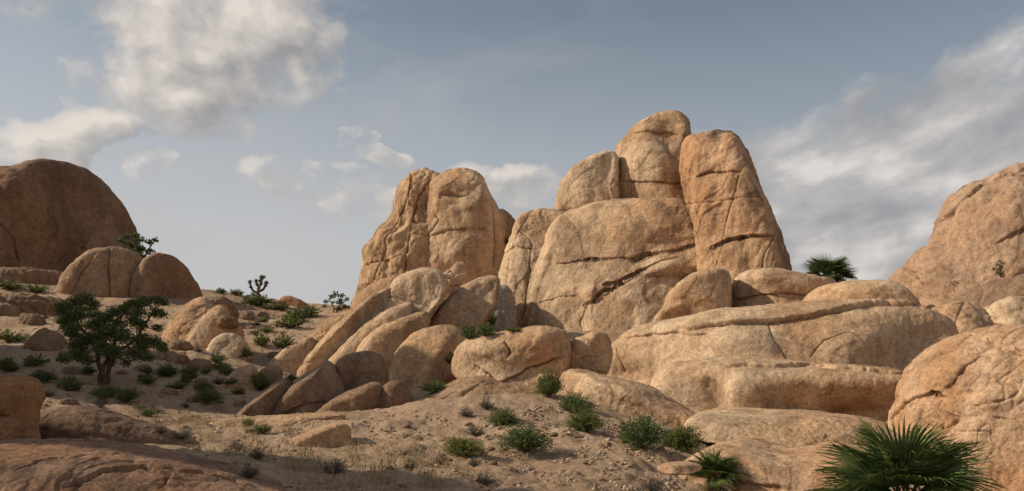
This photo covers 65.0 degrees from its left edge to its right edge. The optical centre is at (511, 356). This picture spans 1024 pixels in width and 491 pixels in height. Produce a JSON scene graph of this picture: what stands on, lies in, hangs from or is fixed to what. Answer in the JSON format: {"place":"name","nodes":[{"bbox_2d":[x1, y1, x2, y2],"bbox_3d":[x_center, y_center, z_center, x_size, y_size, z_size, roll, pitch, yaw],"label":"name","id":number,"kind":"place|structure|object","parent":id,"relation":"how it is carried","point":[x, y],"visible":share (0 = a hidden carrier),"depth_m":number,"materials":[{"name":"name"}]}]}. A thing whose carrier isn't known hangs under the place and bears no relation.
{"place":"outdoors","nodes":[
{"label":"outdoors","id":0,"kind":"place"},
{"bbox_2d":[0,283,711,490],"bbox_3d":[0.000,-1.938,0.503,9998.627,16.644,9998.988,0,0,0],"label":"ground","id":1,"kind":"structure","parent":0,"point":[423,406],"depth_m":21.33,"materials":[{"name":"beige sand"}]},
{"bbox_2d":[0,355,18,371],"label":"green bush","id":2,"kind":"object","parent":1,"relation":"on","point":[6,364],"visible":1,"depth_m":38.42,"materials":[{"name":"green plant"}]},
{"bbox_2d":[0,302,21,315],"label":"rock","id":3,"kind":"object","parent":1,"relation":"on","point":[8,309],"visible":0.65,"depth_m":63.75,"materials":[{"name":"stone"}]},
{"bbox_2d":[0,278,28,288],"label":"green bush","id":4,"kind":"object","parent":1,"relation":"on","point":[9,285],"visible":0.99,"depth_m":78.36,"materials":[{"name":"green plant"}]},
{"bbox_2d":[0,328,29,341],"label":"green bush","id":5,"kind":"object","parent":1,"relation":"on","point":[10,337],"visible":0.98,"depth_m":52.62,"materials":[{"name":"green plant"}]},
{"bbox_2d":[0,416,40,440],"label":"boulder","id":6,"kind":"object","parent":1,"relation":"on","point":[12,427],"visible":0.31,"depth_m":14.62,"materials":[{"name":"stone"}]},
{"bbox_2d":[0,374,45,423],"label":"boulder","id":7,"kind":"object","parent":6,"relation":"on","point":[22,396],"visible":0.84,"depth_m":14.97,"materials":[{"name":"stone"}]},
{"bbox_2d":[0,267,62,283],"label":"rock ledge","id":8,"kind":"object","parent":1,"relation":"on","point":[32,275],"visible":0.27,"depth_m":83.79,"materials":[{"name":"stone"}]},
{"bbox_2d":[18,313,46,325],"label":"rock","id":9,"kind":"object","parent":1,"relation":"on","point":[31,319],"visible":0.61,"depth_m":60.70,"materials":[{"name":"stone"}]},
{"bbox_2d":[20,353,50,365],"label":"green bush","id":10,"kind":"object","parent":1,"relation":"on","point":[32,361],"visible":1,"depth_m":40.14,"materials":[{"name":"green plant"}]},
{"bbox_2d":[0,292,72,315],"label":"rock ledge","id":11,"kind":"object","parent":1,"relation":"on","point":[30,303],"visible":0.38,"depth_m":66.09,"materials":[{"name":"stone"}]},
{"bbox_2d":[26,368,62,381],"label":"green bush","id":12,"kind":"object","parent":1,"relation":"on","point":[44,376],"visible":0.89,"depth_m":36.08,"materials":[{"name":"green plant"}]},
{"bbox_2d":[22,327,68,349],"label":"boulder","id":13,"kind":"object","parent":1,"relation":"on","point":[43,332],"visible":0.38,"depth_m":47.91,"materials":[{"name":"stone"}]},
{"bbox_2d":[30,338,62,350],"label":"rock","id":14,"kind":"object","parent":1,"relation":"on","point":[46,344],"visible":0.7,"depth_m":46.59,"materials":[{"name":"stone"}]},
{"bbox_2d":[0,158,141,271],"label":"rock dome","id":15,"kind":"object","parent":1,"relation":"on","point":[60,216],"visible":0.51,"depth_m":118.23,"materials":[{"name":"stone"}]},
{"bbox_2d":[58,377,83,390],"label":"green bush","id":16,"kind":"object","parent":1,"relation":"on","point":[67,384],"visible":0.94,"depth_m":34.30,"materials":[{"name":"green plant"}]},
{"bbox_2d":[61,366,82,374],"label":"rock","id":17,"kind":"object","parent":1,"relation":"on","point":[72,370],"visible":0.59,"depth_m":39.72,"materials":[{"name":"stone"}]},
{"bbox_2d":[55,246,143,297],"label":"rock dome","id":18,"kind":"object","parent":1,"relation":"on","point":[106,272],"visible":0.39,"depth_m":80.67,"materials":[{"name":"stone"}]},
{"bbox_2d":[86,383,119,396],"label":"green bush","id":19,"kind":"object","parent":1,"relation":"on","point":[106,389],"visible":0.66,"depth_m":30.31,"materials":[{"name":"green plant"}]},
{"bbox_2d":[49,289,170,385],"bbox_3d":[-19.221,-0.781,38.366,5.752,4.928,2.450,0,0,0],"label":"juniper tree","id":20,"kind":"object","parent":1,"relation":"on","point":[70,327],"visible":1,"depth_m":38.23,"materials":[{"name":"green plant"}]},
{"bbox_2d":[38,404,199,444],"bbox_3d":[-8.751,1.804,18.366,4.133,1.468,3.099,0,0,0],"label":"rock ledge","id":21,"kind":"object","parent":1,"relation":"on","point":[87,422],"visible":0.41,"depth_m":17.24,"materials":[{"name":"stone"}]},
{"bbox_2d":[169,426,195,438],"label":"dry bush","id":22,"kind":"object","parent":21,"relation":"on","point":[181,435],"visible":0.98,"depth_m":17.88,"materials":[{"name":"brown plant"}]},
{"bbox_2d":[112,386,140,402],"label":"green bush","id":23,"kind":"object","parent":1,"relation":"on","point":[126,395],"visible":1,"depth_m":29.34,"materials":[{"name":"green plant"}]},
{"bbox_2d":[116,232,158,257],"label":"juniper tree","id":24,"kind":"object","parent":1,"relation":"on","point":[137,249],"visible":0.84,"depth_m":97.04,"materials":[{"name":"green plant"}]},
{"bbox_2d":[0,438,285,490],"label":"rock ledge","id":25,"kind":"object","parent":1,"relation":"on","point":[59,464],"visible":0.98,"depth_m":8.85,"materials":[{"name":"stone"}]},
{"bbox_2d":[236,464,261,478],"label":"dry bush","id":26,"kind":"object","parent":25,"relation":"on","point":[250,473],"visible":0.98,"depth_m":9.71,"materials":[{"name":"grey plant"}]},
{"bbox_2d":[129,252,202,298],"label":"rock dome","id":27,"kind":"object","parent":1,"relation":"on","point":[166,275],"visible":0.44,"depth_m":83.19,"materials":[{"name":"stone"}]},
{"bbox_2d":[153,362,180,376],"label":"green bush","id":28,"kind":"object","parent":1,"relation":"on","point":[167,370],"visible":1,"depth_m":42.80,"materials":[{"name":"green plant"}]},
{"bbox_2d":[166,353,190,364],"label":"rock","id":29,"kind":"object","parent":1,"relation":"on","point":[181,359],"visible":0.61,"depth_m":47.16,"materials":[{"name":"stone"}]},
{"bbox_2d":[168,340,193,350],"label":"rock","id":30,"kind":"object","parent":1,"relation":"on","point":[178,345],"visible":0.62,"depth_m":53.07,"materials":[{"name":"stone"}]},
{"bbox_2d":[189,358,212,370],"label":"rock","id":31,"kind":"object","parent":1,"relation":"on","point":[200,363],"visible":0.59,"depth_m":46.70,"materials":[{"name":"stone"}]},
{"bbox_2d":[161,297,244,347],"bbox_3d":[-22.993,-1.231,58.741,7.275,6.339,5.592,0,0,0],"label":"boulder","id":32,"kind":"object","parent":1,"relation":"on","point":[193,322],"visible":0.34,"depth_m":56.89,"materials":[{"name":"stone"}]},
{"bbox_2d":[192,386,226,403],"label":"green bush","id":33,"kind":"object","parent":1,"relation":"on","point":[208,395],"visible":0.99,"depth_m":31.06,"materials":[{"name":"green plant"}]},
{"bbox_2d":[207,296,239,319],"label":"boulder","id":34,"kind":"object","parent":1,"relation":"on","point":[227,303],"visible":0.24,"depth_m":72.06,"materials":[{"name":"stone"}]},
{"bbox_2d":[216,315,238,327],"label":"rock","id":35,"kind":"object","parent":1,"relation":"on","point":[225,321],"visible":1,"depth_m":56.26,"materials":[{"name":"stone"}]},
{"bbox_2d":[206,333,251,360],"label":"boulder","id":36,"kind":"object","parent":1,"relation":"on","point":[231,345],"visible":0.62,"depth_m":54.90,"materials":[{"name":"stone"}]},
{"bbox_2d":[221,364,258,390],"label":"boulder","id":37,"kind":"object","parent":1,"relation":"on","point":[239,374],"visible":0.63,"depth_m":39.96,"materials":[{"name":"stone"}]},
{"bbox_2d":[241,371,272,389],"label":"green bush","id":38,"kind":"object","parent":1,"relation":"on","point":[260,382],"visible":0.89,"depth_m":40.18,"materials":[{"name":"green plant"}]},
{"bbox_2d":[237,291,277,305],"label":"green bush","id":39,"kind":"object","parent":1,"relation":"on","point":[256,300],"visible":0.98,"depth_m":88.14,"materials":[{"name":"green plant"}]},
{"bbox_2d":[248,275,268,295],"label":"joshua tree","id":40,"kind":"object","parent":1,"relation":"on","point":[258,286],"visible":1,"depth_m":94.34,"materials":[{"name":"green plant"}]},
{"bbox_2d":[235,377,292,415],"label":"boulder","id":41,"kind":"object","parent":1,"relation":"on","point":[264,402],"visible":0.43,"depth_m":28.79,"materials":[{"name":"stone"}]},
{"bbox_2d":[46,381,484,490],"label":"dry grass","id":42,"kind":"structure","parent":1,"relation":"on","point":[351,455],"depth_m":15.10,"materials":[{"name":"beige plant"}]},
{"bbox_2d":[259,365,282,390],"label":"boulder","id":43,"kind":"object","parent":1,"relation":"on","point":[275,372],"visible":0.5,"depth_m":40.87,"materials":[{"name":"stone"}]},
{"bbox_2d":[209,412,345,426],"bbox_3d":[-6.768,2.045,23.095,3.766,0.820,2.578,0,0,0],"label":"rock slab","id":44,"kind":"object","parent":1,"relation":"on","point":[277,420],"visible":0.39,"depth_m":22.55,"materials":[{"name":"stone"}]},
{"bbox_2d":[270,331,294,348],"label":"green bush","id":45,"kind":"object","parent":1,"relation":"on","point":[282,343],"visible":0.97,"depth_m":56.37,"materials":[{"name":"green plant"}]},
{"bbox_2d":[270,313,307,327],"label":"green bush","id":46,"kind":"object","parent":1,"relation":"on","point":[292,323],"visible":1,"depth_m":72.64,"materials":[{"name":"green plant"}]},
{"bbox_2d":[267,337,315,373],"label":"boulder","id":47,"kind":"object","parent":1,"relation":"on","point":[290,357],"visible":0.41,"depth_m":55.73,"materials":[{"name":"stone"}]},
{"bbox_2d":[279,296,309,308],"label":"boulder","id":48,"kind":"object","parent":1,"relation":"on","point":[292,301],"visible":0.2,"depth_m":91.77,"materials":[{"name":"stone"}]},
{"bbox_2d":[277,308,313,320],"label":"green bush","id":49,"kind":"object","parent":1,"relation":"on","point":[298,313],"visible":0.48,"depth_m":77.69,"materials":[{"name":"green plant"}]},
{"bbox_2d":[288,303,322,316],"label":"green bush","id":50,"kind":"object","parent":1,"relation":"on","point":[311,311],"visible":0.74,"depth_m":83.49,"materials":[{"name":"green plant"}]},
{"bbox_2d":[271,360,344,414],"bbox_3d":[-7.833,1.416,30.945,3.032,2.544,4.548,0,0,0],"label":"boulder","id":51,"kind":"object","parent":1,"relation":"on","point":[314,390],"visible":0.58,"depth_m":29.23,"materials":[{"name":"stone"}]},
{"bbox_2d":[289,422,350,448],"bbox_3d":[-4.727,2.005,19.171,1.743,0.876,1.733,0,0,-12],"label":"rock slab","id":52,"kind":"object","parent":1,"relation":"on","point":[328,436],"visible":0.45,"depth_m":18.54,"materials":[{"name":"stone"}]},
{"bbox_2d":[309,310,351,343],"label":"boulder ridge","id":53,"kind":"object","parent":1,"relation":"on","point":[319,332],"visible":0.26,"depth_m":59.50,"materials":[{"name":"stone"}]},
{"bbox_2d":[317,459,349,474],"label":"dry bush","id":54,"kind":"object","parent":1,"relation":"on","point":[327,470],"visible":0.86,"depth_m":14.04,"materials":[{"name":"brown plant"}]},
{"bbox_2d":[321,291,349,312],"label":"juniper tree","id":55,"kind":"object","parent":1,"relation":"on","point":[340,302],"visible":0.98,"depth_m":91.52,"materials":[{"name":"green plant"}]},
{"bbox_2d":[295,287,390,375],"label":"boulder ridge","id":56,"kind":"object","parent":1,"relation":"on","point":[345,329],"visible":0.52,"depth_m":56.59,"materials":[{"name":"stone"}]},
{"bbox_2d":[315,382,382,412],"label":"boulder","id":57,"kind":"object","parent":1,"relation":"on","point":[365,396],"visible":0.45,"depth_m":28.26,"materials":[{"name":"stone"}]},
{"bbox_2d":[334,351,388,390],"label":"boulder","id":58,"kind":"object","parent":1,"relation":"on","point":[355,369],"visible":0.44,"depth_m":30.99,"materials":[{"name":"stone"}]},
{"bbox_2d":[328,302,413,364],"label":"boulder ridge","id":59,"kind":"object","parent":1,"relation":"on","point":[353,342],"visible":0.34,"depth_m":55.27,"materials":[{"name":"stone"}]},
{"bbox_2d":[353,273,402,308],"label":"boulder ridge","id":60,"kind":"object","parent":1,"relation":"on","point":[371,289],"visible":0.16,"depth_m":63.90,"materials":[{"name":"stone"}]},
{"bbox_2d":[356,311,430,370],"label":"boulder ridge","id":61,"kind":"object","parent":1,"relation":"on","point":[386,340],"visible":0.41,"depth_m":52.90,"materials":[{"name":"stone"}]},
{"bbox_2d":[350,167,439,310],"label":"rock tower","id":62,"kind":"structure","parent":1,"relation":"on","point":[398,241],"depth_m":85.64,"materials":[{"name":"stone"}]},
{"bbox_2d":[378,380,413,408],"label":"boulder","id":63,"kind":"object","parent":1,"relation":"on","point":[395,393],"visible":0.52,"depth_m":28.85,"materials":[{"name":"stone"}]},
{"bbox_2d":[387,267,447,317],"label":"boulder ridge","id":64,"kind":"object","parent":1,"relation":"on","point":[422,288],"visible":0.44,"depth_m":58.64,"materials":[{"name":"stone"}]},
{"bbox_2d":[388,325,466,389],"bbox_3d":[-4.394,0.245,42.015,4.720,3.795,6.739,0,0,0],"label":"boulder","id":65,"kind":"object","parent":1,"relation":"on","point":[418,357],"visible":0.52,"depth_m":39.21,"materials":[{"name":"stone"}]},
{"bbox_2d":[443,269,464,301],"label":"boulder","id":66,"kind":"object","parent":1,"relation":"on","point":[455,280],"visible":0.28,"depth_m":77.90,"materials":[{"name":"stone"}]},
{"bbox_2d":[429,275,499,334],"bbox_3d":[-4.266,-3.158,64.323,6.706,6.687,7.559,0,0,0],"label":"boulder","id":67,"kind":"object","parent":1,"relation":"on","point":[474,302],"visible":0.63,"depth_m":61.68,"materials":[{"name":"stone"}]},
{"bbox_2d":[441,433,487,455],"bbox_3d":[-0.968,1.811,16.771,1.008,0.511,0.976,0,0,27],"label":"green bush","id":68,"kind":"object","parent":1,"relation":"on","point":[459,448],"visible":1,"depth_m":16.64,"materials":[{"name":"green plant"}]},
{"bbox_2d":[426,167,506,283],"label":"rock tower","id":69,"kind":"structure","parent":1,"relation":"on","point":[466,227],"depth_m":84.27,"materials":[{"name":"stone"}]},
{"bbox_2d":[500,209,515,241],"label":"rock shoulder","id":70,"kind":"object","parent":69,"relation":"on","point":[509,219],"visible":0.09,"depth_m":91.89,"materials":[{"name":"stone"}]},
{"bbox_2d":[424,375,555,398],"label":"rock outcrop","id":71,"kind":"object","parent":1,"relation":"on","point":[464,386],"visible":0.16,"depth_m":31.21,"materials":[{"name":"stone"}]},
{"bbox_2d":[419,379,448,392],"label":"green bush","id":72,"kind":"object","parent":71,"relation":"on","point":[433,387],"visible":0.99,"depth_m":31.70,"materials":[{"name":"green plant"}]},
{"bbox_2d":[483,284,515,331],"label":"boulder","id":73,"kind":"object","parent":1,"relation":"on","point":[504,311],"visible":0.23,"depth_m":69.14,"materials":[{"name":"stone"}]},
{"bbox_2d":[483,404,523,426],"bbox_3d":[-0.189,1.567,21.485,1.057,0.585,0.923,0,0,-36],"label":"green bush","id":74,"kind":"object","parent":1,"relation":"on","point":[503,418],"visible":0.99,"depth_m":21.36,"materials":[{"name":"green plant"}]},
{"bbox_2d":[451,325,570,387],"bbox_3d":[-0.072,0.261,35.428,5.191,3.278,7.302,0,0,0],"label":"rock outcrop","id":75,"kind":"object","parent":1,"relation":"on","point":[522,356],"visible":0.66,"depth_m":32.27,"materials":[{"name":"stone"}]},
{"bbox_2d":[457,323,479,338],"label":"green bush","id":76,"kind":"object","parent":75,"relation":"on","point":[468,333],"visible":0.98,"depth_m":33.24,"materials":[{"name":"green plant"}]},
{"bbox_2d":[472,322,497,335],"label":"green bush","id":77,"kind":"object","parent":75,"relation":"on","point":[486,330],"visible":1,"depth_m":32.86,"materials":[{"name":"green plant"}]},
{"bbox_2d":[493,419,557,452],"bbox_3d":[0.334,1.729,17.647,1.488,0.703,1.328,0,0,-20],"label":"green bush","id":78,"kind":"object","parent":1,"relation":"on","point":[528,440],"visible":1,"depth_m":17.50,"materials":[{"name":"green plant"}]},
{"bbox_2d":[498,208,563,326],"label":"rock pillar","id":79,"kind":"object","parent":1,"relation":"on","point":[524,245],"visible":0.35,"depth_m":74.84,"materials":[{"name":"stone"}]},
{"bbox_2d":[531,365,564,397],"bbox_3d":[1.223,0.853,27.292,1.113,1.139,1.149,0,0,-39],"label":"green bush","id":80,"kind":"object","parent":1,"relation":"on","point":[548,386],"visible":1,"depth_m":27.18,"materials":[{"name":"green plant"}]},
{"bbox_2d":[553,389,593,413],"bbox_3d":[1.928,1.370,24.647,1.133,0.828,1.315,0,0,-35],"label":"green bush","id":81,"kind":"object","parent":1,"relation":"on","point":[573,401],"visible":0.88,"depth_m":24.56,"materials":[{"name":"green plant"}]},
{"bbox_2d":[563,406,609,431],"bbox_3d":[1.884,1.602,20.524,1.161,0.722,1.121,0,0,-19],"label":"green bush","id":82,"kind":"object","parent":1,"relation":"on","point":[582,423],"visible":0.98,"depth_m":20.40,"materials":[{"name":"green plant"}]},
{"bbox_2d":[569,331,612,374],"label":"boulder","id":83,"kind":"object","parent":1,"relation":"on","point":[592,351],"visible":0.55,"depth_m":32.65,"materials":[{"name":"stone"}]},
{"bbox_2d":[520,197,697,331],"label":"rock block","id":84,"kind":"object","parent":1,"relation":"on","point":[620,265],"visible":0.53,"depth_m":69.58,"materials":[{"name":"stone"}]},
{"bbox_2d":[554,150,619,212],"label":"rock shoulder","id":85,"kind":"object","parent":84,"relation":"on","point":[591,179],"visible":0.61,"depth_m":76.15,"materials":[{"name":"stone"}]},
{"bbox_2d":[615,110,690,199],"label":"rock tower","id":86,"kind":"structure","parent":84,"relation":"on","point":[647,149],"depth_m":76.12,"materials":[{"name":"stone"}]},
{"bbox_2d":[557,369,696,426],"bbox_3d":[4.508,1.797,30.486,5.770,2.680,7.491,0,0,0],"label":"rock slab","id":87,"kind":"object","parent":1,"relation":"on","point":[621,396],"visible":0.52,"depth_m":27.76,"materials":[{"name":"stone"}]},
{"bbox_2d":[614,408,671,451],"bbox_3d":[3.135,1.733,19.216,1.373,0.963,1.556,0,0,4],"label":"green bush","id":88,"kind":"object","parent":1,"relation":"on","point":[644,433],"visible":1,"depth_m":18.95,"materials":[{"name":"green plant"}]},
{"bbox_2d":[638,473,665,490],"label":"dry bush","id":89,"kind":"object","parent":1,"relation":"on","point":[657,487],"visible":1,"depth_m":14.06,"materials":[{"name":"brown plant"}]},
{"bbox_2d":[657,461,702,474],"bbox_3d":[3.168,2.105,15.231,0.834,0.246,0.640,0,0,0],"label":"rock slab","id":90,"kind":"object","parent":1,"relation":"on","point":[678,468],"visible":1,"depth_m":14.97,"materials":[{"name":"stone"}]},
{"bbox_2d":[656,417,704,453],"bbox_3d":[4.269,2.008,20.668,1.380,0.902,1.292,0,0,24],"label":"green bush","id":91,"kind":"object","parent":1,"relation":"on","point":[680,439],"visible":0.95,"depth_m":20.52,"materials":[{"name":"green plant"}]},
{"bbox_2d":[681,447,749,490],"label":"fan palm","id":92,"kind":"object","parent":1,"relation":"on","point":[710,462],"visible":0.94,"depth_m":16.02,"materials":[{"name":"green plant"}]},
{"bbox_2d":[679,129,791,282],"bbox_3d":[19.359,-10.799,70.062,9.408,17.594,15.816,0,0,14],"label":"rock buttress","id":93,"kind":"object","parent":1,"relation":"on","point":[737,231],"visible":0.66,"depth_m":64.45,"materials":[{"name":"stone"}]},
{"bbox_2d":[650,355,902,424],"bbox_3d":[11.203,1.576,32.781,10.158,3.310,9.670,0,0,21],"label":"rock shelf","id":94,"kind":"object","parent":1,"relation":"on","point":[697,385],"visible":0.51,"depth_m":28.74,"materials":[{"name":"stone"}]},
{"bbox_2d":[607,298,958,384],"bbox_3d":[13.500,-0.354,41.745,16.825,4.931,13.914,0,0,17],"label":"rock shelf","id":95,"kind":"object","parent":1,"relation":"on","point":[896,334],"visible":0.56,"depth_m":36.68,"materials":[{"name":"stone"}]},
{"bbox_2d":[652,268,732,321],"bbox_3d":[11.217,-3.280,49.794,4.729,3.949,8.500,0,0,13],"label":"boulder","id":96,"kind":"object","parent":95,"relation":"on","point":[702,290],"visible":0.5,"depth_m":45.99,"materials":[{"name":"stone"}]},
{"bbox_2d":[732,267,837,306],"bbox_3d":[17.151,-3.673,50.475,6.618,3.679,9.552,0,0,20],"label":"boulder","id":97,"kind":"object","parent":95,"relation":"on","point":[762,286],"visible":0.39,"depth_m":46.84,"materials":[{"name":"stone"}]},
{"bbox_2d":[800,253,857,282],"bbox_3d":[19.685,-5.121,49.996,3.539,2.664,3.670,0,0,45],"label":"fan palm","id":98,"kind":"object","parent":97,"relation":"on","point":[837,271],"visible":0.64,"depth_m":49.46,"materials":[{"name":"green plant"}]},
{"bbox_2d":[802,279,920,305],"bbox_3d":[19.849,-2.941,46.561,6.840,2.702,7.683,0,0,24],"label":"boulder","id":99,"kind":"object","parent":95,"relation":"on","point":[870,289],"visible":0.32,"depth_m":43.18,"materials":[{"name":"stone"}]},
{"bbox_2d":[682,407,901,446],"bbox_3d":[8.951,2.584,25.473,6.251,1.889,8.469,0,0,20],"label":"rock slab","id":100,"kind":"object","parent":1,"relation":"on","point":[792,427],"visible":0.57,"depth_m":22.61,"materials":[{"name":"stone"}]},
{"bbox_2d":[679,438,923,490],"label":"rock slab","id":101,"kind":"object","parent":1,"relation":"on","point":[769,465],"visible":0.58,"depth_m":16.26,"materials":[{"name":"stone"}]},
{"bbox_2d":[806,415,1008,490],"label":"fan palm","id":102,"kind":"object","parent":1,"relation":"on","point":[912,458],"visible":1,"depth_m":9.14,"materials":[{"name":"green plant"}]},
{"bbox_2d":[887,323,1023,490],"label":"rock dome","id":103,"kind":"object","parent":1,"relation":"on","point":[967,385],"visible":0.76,"depth_m":21.00,"materials":[{"name":"stone"}]},
{"bbox_2d":[887,162,1023,306],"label":"rock dome","id":104,"kind":"object","parent":1,"relation":"on","point":[977,232],"visible":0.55,"depth_m":127.38,"materials":[{"name":"stone"}]},
{"bbox_2d":[926,300,993,333],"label":"boulder","id":105,"kind":"object","parent":1,"relation":"on","point":[966,316],"visible":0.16,"depth_m":41.58,"materials":[{"name":"stone"}]},
{"bbox_2d":[952,274,1023,307],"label":"rock slope","id":106,"kind":"structure","parent":1,"relation":"on","point":[989,293],"depth_m":88.92,"materials":[{"name":"stone"}]},
{"bbox_2d":[983,296,1023,323],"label":"boulder","id":107,"kind":"object","parent":1,"relation":"on","point":[1008,310],"visible":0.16,"depth_m":44.83,"materials":[{"name":"stone"}]},
{"bbox_2d":[0,0,1023,305],"label":"sky","id":108,"kind":"structure","parent":0,"point":[274,139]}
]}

